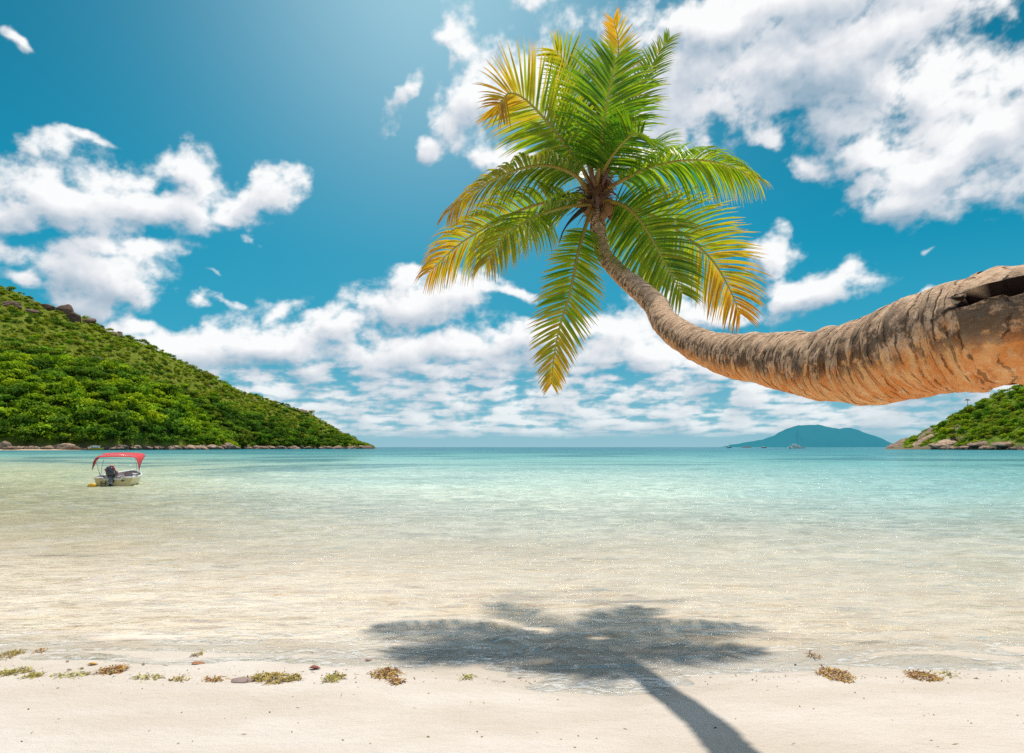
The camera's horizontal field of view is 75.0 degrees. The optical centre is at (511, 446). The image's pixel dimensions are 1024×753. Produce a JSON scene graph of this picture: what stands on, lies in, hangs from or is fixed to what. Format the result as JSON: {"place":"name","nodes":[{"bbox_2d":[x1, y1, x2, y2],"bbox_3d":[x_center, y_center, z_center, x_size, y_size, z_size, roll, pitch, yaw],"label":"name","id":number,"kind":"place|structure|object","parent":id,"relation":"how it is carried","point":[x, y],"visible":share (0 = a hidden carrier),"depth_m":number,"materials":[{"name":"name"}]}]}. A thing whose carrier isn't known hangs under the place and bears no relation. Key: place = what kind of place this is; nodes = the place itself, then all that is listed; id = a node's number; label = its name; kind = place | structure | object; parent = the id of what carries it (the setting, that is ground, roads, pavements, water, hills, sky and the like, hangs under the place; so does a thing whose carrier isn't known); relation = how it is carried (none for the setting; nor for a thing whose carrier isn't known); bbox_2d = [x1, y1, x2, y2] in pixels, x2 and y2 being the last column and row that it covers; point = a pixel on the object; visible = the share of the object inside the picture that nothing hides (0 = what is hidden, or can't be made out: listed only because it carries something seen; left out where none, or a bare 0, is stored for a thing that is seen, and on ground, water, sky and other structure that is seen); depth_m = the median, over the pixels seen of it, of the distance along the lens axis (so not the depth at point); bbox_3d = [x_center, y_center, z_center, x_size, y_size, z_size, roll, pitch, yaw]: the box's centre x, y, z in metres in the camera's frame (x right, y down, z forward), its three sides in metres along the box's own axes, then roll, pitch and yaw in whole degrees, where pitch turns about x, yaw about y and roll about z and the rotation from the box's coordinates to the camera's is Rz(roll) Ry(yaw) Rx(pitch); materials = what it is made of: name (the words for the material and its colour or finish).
{"place":"outdoors","nodes":[
{"label":"outdoors","id":0,"kind":"place"},
{"bbox_2d":[0,449,58,449],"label":"sand beach","id":1,"kind":"structure","parent":0,"point":[35,449],"depth_m":417.31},
{"bbox_2d":[0,441,11,448],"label":"boulder","id":2,"kind":"object","parent":1,"relation":"on","point":[5,444],"visible":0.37,"depth_m":411.91,"materials":[{"name":"stone"}]},
{"bbox_2d":[0,365,215,448],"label":"foreshore hill","id":3,"kind":"structure","parent":0,"point":[39,441],"depth_m":442.80,"materials":[{"name":"plant"}]},
{"bbox_2d":[0,418,12,427],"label":"tree","id":4,"kind":"object","parent":3,"relation":"on","point":[3,422],"visible":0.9,"depth_m":420.36,"materials":[{"name":"green plant"}]},
{"bbox_2d":[1,394,15,404],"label":"tree","id":5,"kind":"object","parent":3,"relation":"on","point":[5,398],"visible":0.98,"depth_m":439.82,"materials":[{"name":"green plant"}]},
{"bbox_2d":[1,378,16,385],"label":"tree","id":6,"kind":"object","parent":3,"relation":"on","point":[9,380],"visible":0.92,"depth_m":457.48,"materials":[{"name":"green plant"}]},
{"bbox_2d":[0,425,25,436],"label":"tree","id":7,"kind":"object","parent":3,"relation":"on","point":[7,428],"visible":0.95,"depth_m":419.12,"materials":[{"name":"green plant"}]},
{"bbox_2d":[3,361,26,369],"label":"tree","id":8,"kind":"object","parent":3,"relation":"on","point":[9,365],"visible":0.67,"depth_m":471.61,"materials":[{"name":"green plant"}]},
{"bbox_2d":[6,413,27,424],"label":"tree","id":9,"kind":"object","parent":3,"relation":"on","point":[20,418],"visible":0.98,"depth_m":425.85,"materials":[{"name":"green plant"}]},
{"bbox_2d":[8,353,32,361],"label":"tree","id":10,"kind":"object","parent":3,"relation":"on","point":[15,357],"visible":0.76,"depth_m":496.87,"materials":[{"name":"green plant"}]},
{"bbox_2d":[11,381,30,388],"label":"tree","id":11,"kind":"object","parent":3,"relation":"on","point":[24,383],"visible":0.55,"depth_m":455.16,"materials":[{"name":"green plant"}]},
{"bbox_2d":[8,398,37,405],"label":"tree","id":12,"kind":"object","parent":3,"relation":"on","point":[24,400],"visible":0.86,"depth_m":439.54,"materials":[{"name":"green plant"}]},
{"bbox_2d":[17,434,34,445],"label":"tree","id":13,"kind":"object","parent":3,"relation":"on","point":[25,438],"visible":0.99,"depth_m":420.10,"materials":[{"name":"green plant"}]},
{"bbox_2d":[23,365,38,371],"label":"tree","id":14,"kind":"object","parent":3,"relation":"on","point":[31,369],"visible":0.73,"depth_m":483.56,"materials":[{"name":"green plant"}]},
{"bbox_2d":[22,427,42,439],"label":"tree","id":15,"kind":"object","parent":3,"relation":"on","point":[33,432],"visible":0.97,"depth_m":424.10,"materials":[{"name":"green plant"}]},
{"bbox_2d":[22,418,42,423],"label":"tree","id":16,"kind":"object","parent":3,"relation":"on","point":[33,420],"visible":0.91,"depth_m":430.70,"materials":[{"name":"green plant"}]},
{"bbox_2d":[23,393,46,401],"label":"tree","id":17,"kind":"object","parent":3,"relation":"on","point":[36,395],"visible":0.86,"depth_m":447.17,"materials":[{"name":"green plant"}]},
{"bbox_2d":[28,408,48,413],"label":"tree","id":18,"kind":"object","parent":3,"relation":"on","point":[38,410],"visible":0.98,"depth_m":436.37,"materials":[{"name":"green plant"}]},
{"bbox_2d":[36,354,56,361],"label":"tree","id":19,"kind":"object","parent":3,"relation":"on","point":[45,356],"visible":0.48,"depth_m":501.19,"materials":[{"name":"green plant"}]},
{"bbox_2d":[38,373,56,380],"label":"tree","id":20,"kind":"object","parent":3,"relation":"on","point":[46,376],"visible":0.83,"depth_m":470.07,"materials":[{"name":"green plant"}]},
{"bbox_2d":[41,395,58,405],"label":"tree","id":21,"kind":"object","parent":3,"relation":"on","point":[49,400],"visible":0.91,"depth_m":450.76,"materials":[{"name":"green plant"}]},
{"bbox_2d":[41,407,70,413],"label":"tree","id":22,"kind":"object","parent":3,"relation":"on","point":[65,410],"visible":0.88,"depth_m":442.31,"materials":[{"name":"green plant"}]},
{"bbox_2d":[45,421,69,432],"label":"tree","id":23,"kind":"object","parent":3,"relation":"on","point":[62,427],"visible":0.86,"depth_m":430.77,"materials":[{"name":"green plant"}]},
{"bbox_2d":[57,433,70,442],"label":"tree","id":24,"kind":"object","parent":3,"relation":"on","point":[61,438],"visible":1,"depth_m":428.35,"materials":[{"name":"green plant"}]},
{"bbox_2d":[53,443,77,449],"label":"boulder","id":25,"kind":"object","parent":3,"relation":"on","point":[65,446],"visible":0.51,"depth_m":423.95,"materials":[{"name":"stone"}]},
{"bbox_2d":[53,415,78,424],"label":"tree","id":26,"kind":"object","parent":3,"relation":"on","point":[70,419],"visible":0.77,"depth_m":438.61,"materials":[{"name":"green plant"}]},
{"bbox_2d":[54,393,80,403],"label":"tree","id":27,"kind":"object","parent":3,"relation":"on","point":[62,398],"visible":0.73,"depth_m":452.79,"materials":[{"name":"green plant"}]},
{"bbox_2d":[62,360,78,365],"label":"tree","id":28,"kind":"object","parent":3,"relation":"on","point":[70,362],"visible":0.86,"depth_m":505.00,"materials":[{"name":"green plant"}]},
{"bbox_2d":[61,376,81,393],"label":"tree","id":29,"kind":"object","parent":3,"relation":"on","point":[68,381],"visible":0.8,"depth_m":467.95,"materials":[{"name":"green plant"}]},
{"bbox_2d":[73,391,88,398],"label":"tree","id":30,"kind":"object","parent":3,"relation":"on","point":[84,394],"visible":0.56,"depth_m":464.36,"materials":[{"name":"green plant"}]},
{"bbox_2d":[72,432,91,444],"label":"tree","id":31,"kind":"object","parent":3,"relation":"on","point":[82,436],"visible":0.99,"depth_m":431.58,"materials":[{"name":"green plant"}]},
{"bbox_2d":[71,410,96,421],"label":"tree","id":32,"kind":"object","parent":3,"relation":"on","point":[80,415],"visible":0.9,"depth_m":442.57,"materials":[{"name":"green plant"}]},
{"bbox_2d":[76,360,96,366],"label":"tree","id":33,"kind":"object","parent":3,"relation":"on","point":[82,363],"visible":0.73,"depth_m":508.87,"materials":[{"name":"green plant"}]},
{"bbox_2d":[78,398,97,405],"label":"tree","id":34,"kind":"object","parent":3,"relation":"on","point":[88,400],"visible":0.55,"depth_m":456.53,"materials":[{"name":"green plant"}]},
{"bbox_2d":[87,392,99,398],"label":"tree","id":35,"kind":"object","parent":3,"relation":"on","point":[93,395],"visible":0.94,"depth_m":471.40,"materials":[{"name":"green plant"}]},
{"bbox_2d":[85,423,105,434],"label":"tree","id":36,"kind":"object","parent":3,"relation":"on","point":[98,427],"visible":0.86,"depth_m":438.62,"materials":[{"name":"green plant"}]},
{"bbox_2d":[86,381,108,389],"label":"tree","id":37,"kind":"object","parent":3,"relation":"on","point":[95,383],"visible":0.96,"depth_m":480.40,"materials":[{"name":"green plant"}]},
{"bbox_2d":[89,407,105,421],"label":"tree","id":38,"kind":"object","parent":3,"relation":"on","point":[93,410],"visible":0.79,"depth_m":448.56,"materials":[{"name":"green plant"}]},
{"bbox_2d":[93,401,112,407],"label":"tree","id":39,"kind":"object","parent":3,"relation":"on","point":[103,404],"visible":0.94,"depth_m":457.57,"materials":[{"name":"green plant"}]},
{"bbox_2d":[96,360,114,368],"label":"tree","id":40,"kind":"object","parent":3,"relation":"on","point":[108,364],"visible":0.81,"depth_m":517.52,"materials":[{"name":"green plant"}]},
{"bbox_2d":[97,389,121,401],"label":"tree","id":41,"kind":"object","parent":3,"relation":"on","point":[113,393],"visible":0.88,"depth_m":475.54,"materials":[{"name":"green plant"}]},
{"bbox_2d":[104,427,120,441],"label":"tree","id":42,"kind":"object","parent":3,"relation":"on","point":[110,434],"visible":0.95,"depth_m":439.67,"materials":[{"name":"green plant"}]},
{"bbox_2d":[99,410,129,425],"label":"tree","id":43,"kind":"object","parent":3,"relation":"on","point":[112,416],"visible":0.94,"depth_m":450.61,"materials":[{"name":"green plant"}]},
{"bbox_2d":[109,394,127,401],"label":"tree","id":44,"kind":"object","parent":3,"relation":"on","point":[116,397],"visible":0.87,"depth_m":473.09,"materials":[{"name":"green plant"}]},
{"bbox_2d":[111,400,126,410],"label":"tree","id":45,"kind":"object","parent":3,"relation":"on","point":[115,405],"visible":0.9,"depth_m":464.58,"materials":[{"name":"green plant"}]},
{"bbox_2d":[0,351,240,446],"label":"slope woodland","id":46,"kind":"object","parent":3,"relation":"on","point":[46,367],"visible":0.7,"depth_m":480.22,"materials":[{"name":"green plant"}]},
{"bbox_2d":[114,383,133,393],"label":"tree","id":47,"kind":"object","parent":3,"relation":"on","point":[126,387],"visible":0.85,"depth_m":495.63,"materials":[{"name":"green plant"}]},
{"bbox_2d":[115,418,133,430],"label":"tree","id":48,"kind":"object","parent":3,"relation":"on","point":[127,423],"visible":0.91,"depth_m":452.72,"materials":[{"name":"green plant"}]},
{"bbox_2d":[121,434,135,444],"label":"tree","id":49,"kind":"object","parent":3,"relation":"on","point":[129,438],"visible":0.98,"depth_m":449.13,"materials":[{"name":"green plant"}]},
{"bbox_2d":[124,396,138,404],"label":"tree","id":50,"kind":"object","parent":3,"relation":"on","point":[132,399],"visible":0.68,"depth_m":478.86,"materials":[{"name":"green plant"}]},
{"bbox_2d":[125,404,141,411],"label":"tree","id":51,"kind":"object","parent":3,"relation":"on","point":[135,407],"visible":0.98,"depth_m":478.45,"materials":[{"name":"green plant"}]},
{"bbox_2d":[134,392,143,399],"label":"tree","id":52,"kind":"object","parent":3,"relation":"on","point":[139,395],"visible":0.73,"depth_m":498.10,"materials":[{"name":"green plant"}]},
{"bbox_2d":[130,381,150,386],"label":"tree","id":53,"kind":"object","parent":3,"relation":"on","point":[137,384],"visible":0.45,"depth_m":518.05,"materials":[{"name":"green plant"}]},
{"bbox_2d":[133,419,153,438],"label":"tree","id":54,"kind":"object","parent":3,"relation":"on","point":[145,426],"visible":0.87,"depth_m":466.49,"materials":[{"name":"green plant"}]},
{"bbox_2d":[144,410,163,422],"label":"tree","id":55,"kind":"object","parent":3,"relation":"on","point":[150,414],"visible":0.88,"depth_m":485.62,"materials":[{"name":"green plant"}]},
{"bbox_2d":[150,389,164,395],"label":"tree","id":56,"kind":"object","parent":3,"relation":"on","point":[156,392],"visible":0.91,"depth_m":525.30,"materials":[{"name":"green plant"}]},
{"bbox_2d":[156,398,171,408],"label":"tree","id":57,"kind":"object","parent":3,"relation":"on","point":[169,402],"visible":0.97,"depth_m":521.08,"materials":[{"name":"green plant"}]},
{"bbox_2d":[157,419,178,433],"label":"tree","id":58,"kind":"object","parent":3,"relation":"on","point":[169,426],"visible":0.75,"depth_m":493.96,"materials":[{"name":"green plant"}]},
{"bbox_2d":[161,384,178,395],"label":"tree","id":59,"kind":"object","parent":3,"relation":"on","point":[171,387],"visible":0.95,"depth_m":542.99,"materials":[{"name":"green plant"}]},
{"bbox_2d":[166,401,183,409],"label":"tree","id":60,"kind":"object","parent":3,"relation":"on","point":[180,406],"visible":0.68,"depth_m":524.33,"materials":[{"name":"green plant"}]},
{"bbox_2d":[0,288,377,448],"bbox_3d":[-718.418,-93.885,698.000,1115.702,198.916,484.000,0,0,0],"label":"headland hill","id":61,"kind":"structure","parent":0,"point":[133,357],"depth_m":696.78,"materials":[{"name":"plant"}]},
{"bbox_2d":[1,301,21,308],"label":"rock outcrop","id":62,"kind":"object","parent":61,"relation":"on","point":[13,303],"visible":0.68,"depth_m":668.25,"materials":[{"name":"stone"}]},
{"bbox_2d":[40,304,54,309],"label":"rock outcrop","id":63,"kind":"object","parent":61,"relation":"on","point":[48,306],"visible":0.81,"depth_m":710.37,"materials":[{"name":"stone"}]},
{"bbox_2d":[55,304,73,313],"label":"rock outcrop","id":64,"kind":"object","parent":61,"relation":"on","point":[67,309],"visible":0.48,"depth_m":715.73,"materials":[{"name":"stone"}]},
{"bbox_2d":[64,312,80,322],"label":"rock outcrop","id":65,"kind":"object","parent":61,"relation":"on","point":[73,317],"visible":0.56,"depth_m":705.30,"materials":[{"name":"stone"}]},
{"bbox_2d":[82,318,95,323],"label":"rock outcrop","id":66,"kind":"object","parent":61,"relation":"on","point":[91,320],"visible":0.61,"depth_m":721.98,"materials":[{"name":"stone"}]},
{"bbox_2d":[0,285,374,447],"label":"hillside scrub","id":67,"kind":"object","parent":61,"relation":"on","point":[17,344],"visible":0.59,"depth_m":692.16,"materials":[{"name":"green plant"}]},
{"bbox_2d":[200,404,216,409],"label":"tree","id":68,"kind":"object","parent":61,"relation":"on","point":[209,406],"visible":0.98,"depth_m":653.59,"materials":[{"name":"green plant"}]},
{"bbox_2d":[206,396,219,401],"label":"tree","id":69,"kind":"object","parent":61,"relation":"on","point":[213,397],"visible":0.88,"depth_m":672.87,"materials":[{"name":"green plant"}]},
{"bbox_2d":[260,433,272,439],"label":"tree","id":70,"kind":"object","parent":61,"relation":"on","point":[265,435],"visible":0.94,"depth_m":664.88,"materials":[{"name":"green plant"}]},
{"bbox_2d":[0,0,1023,446],"bbox_3d":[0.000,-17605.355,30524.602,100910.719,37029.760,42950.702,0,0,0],"label":"sky","id":71,"kind":"structure","parent":0,"point":[256,196],"depth_m":44522.39,"materials":[{"name":"blue"}]},
{"bbox_2d":[0,509,1023,752],"bbox_3d":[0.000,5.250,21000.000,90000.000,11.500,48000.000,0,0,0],"label":"sand ground","id":72,"kind":"structure","parent":0,"point":[121,712],"depth_m":6.84,"materials":[{"name":"sand"}]},
{"bbox_2d":[0,649,26,659],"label":"seaweed clump","id":73,"kind":"object","parent":72,"relation":"on","point":[11,651],"visible":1,"depth_m":6.41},
{"bbox_2d":[0,666,34,676],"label":"seaweed clump","id":74,"kind":"object","parent":72,"relation":"on","point":[18,670],"visible":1,"depth_m":5.80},
{"bbox_2d":[22,671,45,678],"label":"seaweed clump","id":75,"kind":"object","parent":72,"relation":"on","point":[35,673],"visible":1,"depth_m":5.67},
{"bbox_2d":[49,670,90,679],"bbox_3d":[-3.757,1.929,5.682,0.358,0.046,0.247,0,0,0],"label":"seaweed clump","id":76,"kind":"object","parent":72,"relation":"on","point":[60,675],"visible":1,"depth_m":5.67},
{"bbox_2d":[92,663,130,675],"bbox_3d":[-3.507,1.943,5.830,0.277,0.043,0.356,0,0,0],"label":"seaweed clump","id":77,"kind":"object","parent":72,"relation":"on","point":[121,669],"visible":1,"depth_m":5.82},
{"bbox_2d":[129,671,164,681],"bbox_3d":[-3.075,1.934,5.616,0.297,0.042,0.256,0,0,-25],"label":"seaweed clump","id":78,"kind":"object","parent":72,"relation":"on","point":[135,677],"visible":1,"depth_m":5.62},
{"bbox_2d":[167,674,189,681],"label":"seaweed clump","id":79,"kind":"object","parent":72,"relation":"on","point":[182,676],"visible":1,"depth_m":5.59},
{"bbox_2d":[202,675,229,681],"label":"seaweed clump","id":80,"kind":"object","parent":72,"relation":"on","point":[210,679],"visible":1,"depth_m":5.57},
{"bbox_2d":[231,677,251,682],"bbox_3d":[-2.248,1.942,5.548,0.180,0.046,0.130,1,-3,-6],"label":"beach stone","id":81,"kind":"object","parent":72,"relation":"on","point":[240,680],"visible":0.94,"depth_m":5.52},
{"bbox_2d":[243,670,304,684],"bbox_3d":[-2.018,1.939,5.637,0.498,0.049,0.400,0,0,-32],"label":"seaweed clump","id":82,"kind":"object","parent":72,"relation":"on","point":[270,676],"visible":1,"depth_m":5.61,"materials":[{"name":"plant"}]},
{"bbox_2d":[321,670,345,682],"bbox_3d":[-1.508,1.951,5.662,0.254,0.040,0.342,0,0,0],"label":"seaweed clump","id":83,"kind":"object","parent":72,"relation":"on","point":[335,678],"visible":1,"depth_m":5.63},
{"bbox_2d":[368,666,404,679],"bbox_3d":[-1.102,1.959,5.806,0.328,0.046,0.369,0,0,-30],"label":"seaweed clump","id":84,"kind":"object","parent":72,"relation":"on","point":[391,671],"visible":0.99,"depth_m":5.78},
{"bbox_2d":[387,677,405,685],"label":"seaweed clump","id":85,"kind":"object","parent":72,"relation":"on","point":[398,682],"visible":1,"depth_m":5.57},
{"bbox_2d":[13,652,1019,747],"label":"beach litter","id":86,"kind":"object","parent":72,"relation":"on","point":[504,681],"visible":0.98,"depth_m":5.66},
{"bbox_2d":[415,6,1023,405],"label":"coconut palm","id":87,"kind":"object","parent":72,"relation":"on","point":[962,335],"visible":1,"depth_m":8.15,"materials":[{"name":"green plant"}]},
{"bbox_2d":[814,664,856,682],"bbox_3d":[2.812,1.970,5.811,0.345,0.051,0.539,0,0,0],"label":"seaweed clump","id":88,"kind":"object","parent":72,"relation":"on","point":[830,670],"visible":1,"depth_m":5.79,"materials":[{"name":"plant"}]},
{"bbox_2d":[902,669,944,681],"bbox_3d":[3.538,1.960,5.742,0.356,0.042,0.365,0,0,0],"label":"seaweed clump","id":89,"kind":"object","parent":72,"relation":"on","point":[917,673],"visible":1,"depth_m":5.74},
{"bbox_2d":[0,447,1023,695],"bbox_3d":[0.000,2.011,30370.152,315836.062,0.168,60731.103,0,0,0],"label":"sea water","id":90,"kind":"structure","parent":0,"point":[972,497],"depth_m":26.34,"materials":[{"name":"liquid"}]},
{"bbox_2d":[92,453,145,486],"bbox_3d":[-21.264,1.306,36.839,2.125,2.015,7.476,0,0,-19],"label":"motor boat","id":91,"kind":"object","parent":90,"relation":"on","point":[112,476],"visible":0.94,"depth_m":34.41,"materials":[{"name":"white plastic"}]},
{"bbox_2d":[724,425,892,446],"bbox_3d":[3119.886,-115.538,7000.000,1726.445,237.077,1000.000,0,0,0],"label":"island hill","id":92,"kind":"structure","parent":0,"point":[816,436],"depth_m":6651.12,"materials":[{"name":"blue"}]},
{"bbox_2d":[886,385,1023,449],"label":"point hill","id":93,"kind":"structure","parent":0,"point":[1019,445],"depth_m":500.67,"materials":[{"name":"plant"}]},
{"bbox_2d":[890,438,906,447],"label":"shore boulder","id":94,"kind":"object","parent":93,"relation":"on","point":[897,443],"visible":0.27,"depth_m":607.96,"materials":[{"name":"stone"}]},
{"bbox_2d":[912,433,934,446],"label":"shore boulder","id":95,"kind":"object","parent":93,"relation":"on","point":[916,443],"visible":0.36,"depth_m":562.21,"materials":[{"name":"stone"}]},
{"bbox_2d":[917,427,934,439],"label":"shore boulder","id":96,"kind":"object","parent":93,"relation":"on","point":[923,434],"visible":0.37,"depth_m":578.30,"materials":[{"name":"stone"}]},
{"bbox_2d":[935,439,957,446],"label":"shore boulder","id":97,"kind":"object","parent":93,"relation":"on","point":[945,442],"visible":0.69,"depth_m":504.28,"materials":[{"name":"stone"}]},
{"bbox_2d":[902,384,1023,447],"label":"point scrub","id":98,"kind":"object","parent":93,"relation":"on","point":[985,419],"visible":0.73,"depth_m":519.77,"materials":[{"name":"green plant"}]},
{"bbox_2d":[963,406,974,412],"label":"tree","id":99,"kind":"object","parent":93,"relation":"on","point":[966,408],"visible":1,"depth_m":545.63,"materials":[{"name":"green plant"}]},
{"bbox_2d":[966,440,987,446],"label":"shore boulder","id":100,"kind":"object","parent":93,"relation":"on","point":[979,443],"visible":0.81,"depth_m":472.20,"materials":[{"name":"stone"}]},
{"bbox_2d":[972,410,982,419],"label":"tree","id":101,"kind":"object","parent":93,"relation":"on","point":[977,414],"visible":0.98,"depth_m":522.22,"materials":[{"name":"green plant"}]},
{"bbox_2d":[990,441,1014,447],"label":"shore boulder","id":102,"kind":"object","parent":93,"relation":"on","point":[1002,444],"visible":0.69,"depth_m":446.41,"materials":[{"name":"stone"}]},
{"bbox_2d":[998,427,1011,433],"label":"tree","id":103,"kind":"object","parent":93,"relation":"on","point":[1006,429],"visible":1,"depth_m":464.01,"materials":[{"name":"green plant"}]},
{"bbox_2d":[1014,402,1023,409],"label":"tree","id":104,"kind":"object","parent":93,"relation":"on","point":[1020,405],"visible":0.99,"depth_m":493.02,"materials":[{"name":"green plant"}]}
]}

